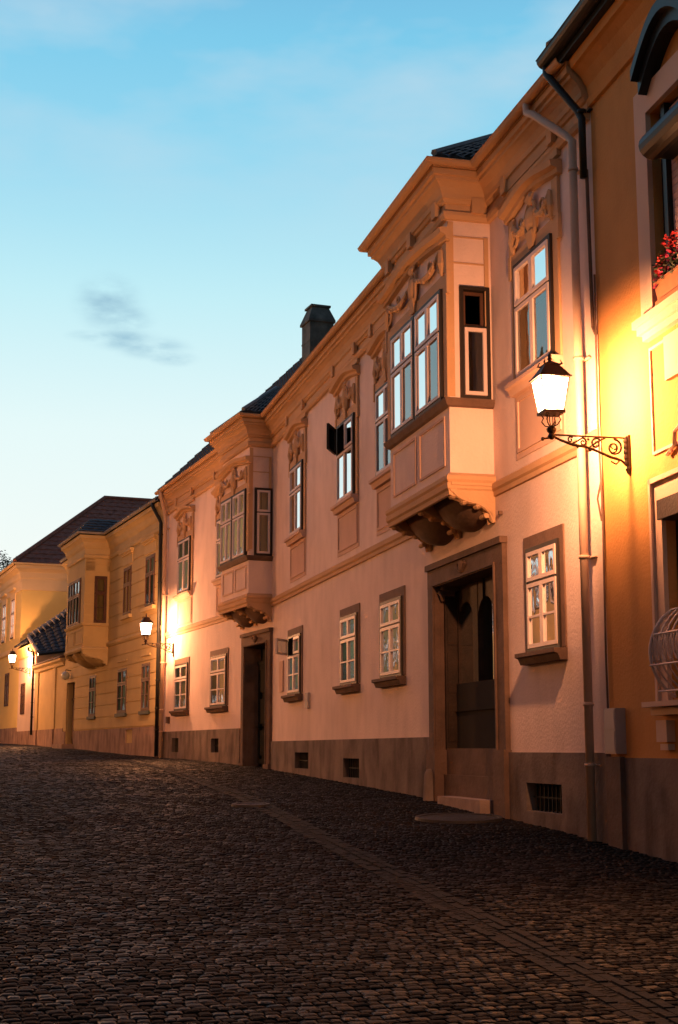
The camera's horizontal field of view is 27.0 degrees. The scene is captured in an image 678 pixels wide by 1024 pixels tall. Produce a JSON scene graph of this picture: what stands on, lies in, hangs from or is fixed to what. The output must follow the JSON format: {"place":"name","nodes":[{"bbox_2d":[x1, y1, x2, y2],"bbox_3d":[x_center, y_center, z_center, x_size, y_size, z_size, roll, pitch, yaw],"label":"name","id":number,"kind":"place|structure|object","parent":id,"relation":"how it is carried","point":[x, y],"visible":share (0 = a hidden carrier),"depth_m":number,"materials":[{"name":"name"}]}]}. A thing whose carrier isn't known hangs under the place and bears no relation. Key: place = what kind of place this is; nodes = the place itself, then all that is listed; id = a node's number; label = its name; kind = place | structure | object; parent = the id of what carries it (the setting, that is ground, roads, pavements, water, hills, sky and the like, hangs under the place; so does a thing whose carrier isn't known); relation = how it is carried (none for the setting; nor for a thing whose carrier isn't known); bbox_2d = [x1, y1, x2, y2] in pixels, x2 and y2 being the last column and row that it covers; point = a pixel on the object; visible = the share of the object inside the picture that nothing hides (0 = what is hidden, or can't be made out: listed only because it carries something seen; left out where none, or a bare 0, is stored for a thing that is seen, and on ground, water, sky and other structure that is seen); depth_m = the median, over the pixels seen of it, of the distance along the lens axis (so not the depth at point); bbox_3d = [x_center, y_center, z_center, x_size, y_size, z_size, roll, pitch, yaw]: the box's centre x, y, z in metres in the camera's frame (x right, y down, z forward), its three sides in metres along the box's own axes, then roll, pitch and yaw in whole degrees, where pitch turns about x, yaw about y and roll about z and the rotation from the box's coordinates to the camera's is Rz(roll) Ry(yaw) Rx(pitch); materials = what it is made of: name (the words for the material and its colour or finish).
{"place":"outdoors","nodes":[
{"label":"outdoors","id":0,"kind":"place"},
{"bbox_2d":[0,0,578,570],"label":"sky","id":1,"kind":"structure","parent":0,"point":[181,180],"materials":[{"name":"blue"}]},
{"bbox_2d":[0,743,677,1023],"bbox_3d":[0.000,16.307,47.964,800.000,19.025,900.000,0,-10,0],"label":"cobbled street","id":2,"kind":"structure","parent":0,"point":[585,980],"depth_m":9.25,"materials":[{"name":"grey stone"}]},
{"bbox_2d":[0,550,11,570],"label":"broadleaf tree","id":3,"kind":"object","parent":2,"relation":"on","point":[3,564],"visible":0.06,"depth_m":108.72,"materials":[{"name":"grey plant"}]},
{"bbox_2d":[14,608,66,744],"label":"white fronted house","id":4,"kind":"structure","parent":2,"relation":"on","point":[47,640],"depth_m":67.16,"materials":[{"name":"paint"}]},
{"bbox_2d":[9,649,30,675],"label":"street lamp","id":5,"kind":"object","parent":4,"relation":"attached to","point":[12,653],"visible":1,"depth_m":67.04,"materials":[{"name":"black metal"}]},
{"bbox_2d":[20,683,24,714],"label":"window","id":6,"kind":"structure","parent":4,"relation":"in","point":[22,693],"depth_m":68.81,"materials":[{"name":"brown paint"}]},
{"bbox_2d":[32,655,65,746],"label":"courtyard wall","id":7,"kind":"structure","parent":2,"relation":"on","point":[49,708],"depth_m":62.02,"materials":[{"name":"yellow paint"}]},
{"bbox_2d":[0,495,150,743],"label":"red roofed house","id":8,"kind":"structure","parent":2,"relation":"on","point":[33,587],"depth_m":72.26,"materials":[{"name":"beige paint"}]},
{"bbox_2d":[0,593,6,644],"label":"window","id":9,"kind":"structure","parent":8,"relation":"in","point":[4,603],"depth_m":76.13,"materials":[{"name":"brown paint"}]},
{"bbox_2d":[4,673,8,706],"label":"window","id":10,"kind":"structure","parent":8,"relation":"in","point":[6,688],"depth_m":73.81,"materials":[{"name":"brown paint"}]},
{"bbox_2d":[8,587,15,640],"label":"window","id":11,"kind":"structure","parent":8,"relation":"in","point":[13,597],"depth_m":73.34,"materials":[{"name":"brown paint"}]},
{"bbox_2d":[52,496,163,756],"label":"yellow house","id":12,"kind":"structure","parent":2,"relation":"on","point":[114,570],"depth_m":50.57,"materials":[{"name":"paint"}]},
{"bbox_2d":[61,670,70,679],"bbox_3d":[-11.151,6.641,57.724,0.337,0.427,0.379,-6,-11,30],"label":"globe lamp","id":13,"kind":"object","parent":12,"relation":"attached to","point":[65,675],"visible":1,"depth_m":57.59,"materials":[{"name":"white glass"}]},
{"bbox_2d":[71,683,74,743],"bbox_3d":[-10.683,8.242,57.575,0.110,2.580,1.700,4,-10,-21],"label":"door","id":14,"kind":"structure","parent":12,"relation":"in","point":[73,698],"depth_m":58.11,"materials":[{"name":"brown paint"}]},
{"bbox_2d":[64,558,110,669],"bbox_3d":[-9.494,3.747,53.180,1.020,4.206,3.400,4,-10,-21],"label":"bay window","id":15,"kind":"structure","parent":12,"relation":"in","point":[87,629],"depth_m":51.85,"materials":[{"name":"yellow paint"}]},
{"bbox_2d":[86,667,95,719],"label":"window","id":16,"kind":"structure","parent":12,"relation":"in","point":[92,679],"depth_m":53.58,"materials":[{"name":"brown paint"}]},
{"bbox_2d":[114,659,127,716],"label":"window","id":17,"kind":"structure","parent":12,"relation":"in","point":[122,677],"depth_m":49.02,"materials":[{"name":"brown paint"}]},
{"bbox_2d":[118,547,134,620],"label":"window","id":18,"kind":"structure","parent":12,"relation":"in","point":[127,555],"depth_m":49.16,"materials":[{"name":"brown paint"}]},
{"bbox_2d":[138,653,150,714],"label":"window","id":19,"kind":"structure","parent":12,"relation":"in","point":[145,668],"depth_m":45.91,"materials":[{"name":"brown paint"}]},
{"bbox_2d":[140,534,157,612],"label":"window","id":20,"kind":"structure","parent":12,"relation":"in","point":[150,543],"depth_m":46.18,"materials":[{"name":"brown paint"}]},
{"bbox_2d":[231,802,269,807],"bbox_3d":[-1.250,4.149,20.040,0.560,0.034,0.560,0,-7,0],"label":"manhole cover","id":21,"kind":"object","parent":2,"relation":"on","point":[250,804],"visible":1,"depth_m":19.94,"materials":[{"name":"metal"}]},
{"bbox_2d":[154,58,608,842],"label":"pink house","id":22,"kind":"structure","parent":2,"relation":"on","point":[382,548],"depth_m":21.01,"materials":[{"name":"paint"}]},
{"bbox_2d":[140,613,173,656],"bbox_3d":[-5.494,3.723,42.771,1.057,1.321,0.354,4,-10,-20],"label":"street lamp","id":23,"kind":"object","parent":22,"relation":"attached to","point":[146,620],"visible":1,"depth_m":42.69,"materials":[{"name":"black metal"}]},
{"bbox_2d":[169,656,189,715],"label":"window","id":24,"kind":"structure","parent":22,"relation":"in","point":[181,667],"depth_m":41.74,"materials":[{"name":"brown paint"}]},
{"bbox_2d":[173,505,194,628],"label":"window","id":25,"kind":"structure","parent":22,"relation":"in","point":[184,597],"depth_m":42.00,"materials":[{"name":"brown paint"}]},
{"bbox_2d":[211,482,220,615],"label":"window","id":26,"kind":"structure","parent":22,"relation":"in","point":[216,582],"depth_m":38.64,"materials":[{"name":"brown paint"}]},
{"bbox_2d":[204,647,228,712],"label":"window","id":27,"kind":"structure","parent":22,"relation":"in","point":[219,659],"depth_m":37.81,"materials":[{"name":"brown paint"}]},
{"bbox_2d":[215,447,272,629],"bbox_3d":[-2.396,0.668,35.316,0.761,4.339,2.730,4,-10,-20],"label":"bay window","id":28,"kind":"structure","parent":22,"relation":"in","point":[246,573],"depth_m":34.49,"materials":[{"name":"pink paint"}]},
{"bbox_2d":[275,625,302,701],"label":"window","id":29,"kind":"structure","parent":22,"relation":"in","point":[294,642],"depth_m":31.12,"materials":[{"name":"brown paint"}]},
{"bbox_2d":[283,418,307,582],"bbox_3d":[-0.903,-0.272,31.615,0.348,3.570,1.880,2,-10,-14],"label":"window","id":30,"kind":"structure","parent":22,"relation":"in","point":[296,540],"depth_m":31.44,"materials":[{"name":"brown paint"}]},
{"bbox_2d":[327,365,359,557],"bbox_3d":[0.038,-1.001,27.263,0.529,3.570,1.900,2,-10,-14],"label":"window","id":31,"kind":"structure","parent":22,"relation":"in","point":[342,440],"depth_m":27.18,"materials":[{"name":"brown paint"}]},
{"bbox_2d":[332,603,360,693],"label":"window","id":32,"kind":"structure","parent":22,"relation":"in","point":[349,616],"depth_m":26.39,"materials":[{"name":"brown paint"}]},
{"bbox_2d":[366,325,390,535],"bbox_3d":[0.842,-1.457,24.543,0.290,3.570,1.840,2,-10,-14],"label":"window","id":33,"kind":"structure","parent":22,"relation":"in","point":[381,482],"depth_m":24.86,"materials":[{"name":"brown paint"}]},
{"bbox_2d":[371,585,405,687],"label":"window","id":34,"kind":"structure","parent":22,"relation":"in","point":[392,604],"depth_m":23.63,"materials":[{"name":"brown paint"}]},
{"bbox_2d":[377,220,495,551],"bbox_3d":[1.377,-1.762,20.822,0.800,4.341,3.240,2,-10,-14],"label":"bay window","id":35,"kind":"structure","parent":22,"relation":"in","point":[448,437],"depth_m":19.77,"materials":[{"name":"beige paint"}]},
{"bbox_2d":[497,159,564,460],"bbox_3d":[2.521,-2.559,17.973,0.348,3.570,1.840,2,-10,-14],"label":"window","id":36,"kind":"structure","parent":22,"relation":"in","point":[534,270],"depth_m":17.97,"materials":[{"name":"brown paint"}]},
{"bbox_2d":[515,523,567,665],"bbox_3d":[2.531,1.036,17.326,0.348,1.614,1.290,2,-10,-14],"label":"window","id":37,"kind":"structure","parent":22,"relation":"in","point":[544,551],"depth_m":17.20,"materials":[{"name":"brown paint"}]},
{"bbox_2d":[111,759,677,1023],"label":"drain channel","id":38,"kind":"object","parent":2,"relation":"on","point":[650,1002],"visible":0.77,"depth_m":9.67,"materials":[{"name":"stone"}]},
{"bbox_2d":[415,813,502,823],"bbox_3d":[1.520,3.885,17.955,1.120,0.034,1.120,0,-7,0],"label":"manhole cover","id":39,"kind":"object","parent":2,"relation":"on","point":[462,818],"visible":1,"depth_m":17.84,"materials":[{"name":"metal"}]},
{"bbox_2d":[536,0,677,862],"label":"orange house","id":40,"kind":"structure","parent":2,"relation":"on","point":[621,56],"depth_m":14.88,"materials":[{"name":"paint"}]},
{"bbox_2d":[529,352,631,475],"bbox_3d":[2.592,-1.052,15.073,1.056,1.321,0.354,2,-10,-12],"label":"street lamp","id":41,"kind":"object","parent":40,"relation":"attached to","point":[549,371],"visible":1,"depth_m":15.02,"materials":[{"name":"black metal"}]},
{"bbox_2d":[630,0,677,455],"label":"window","id":42,"kind":"structure","parent":40,"relation":"in","point":[660,140],"depth_m":14.51,"materials":[{"name":"brown paint"}]},
{"bbox_2d":[641,467,677,749],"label":"window","id":43,"kind":"structure","parent":40,"relation":"in","point":[662,488],"depth_m":14.00,"materials":[{"name":"brown paint"}]},
{"bbox_2d":[652,228,677,305],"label":"flower box","id":44,"kind":"object","parent":40,"relation":"on","point":[665,286],"visible":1,"depth_m":14.08,"materials":[{"name":"red plant"}]}
]}

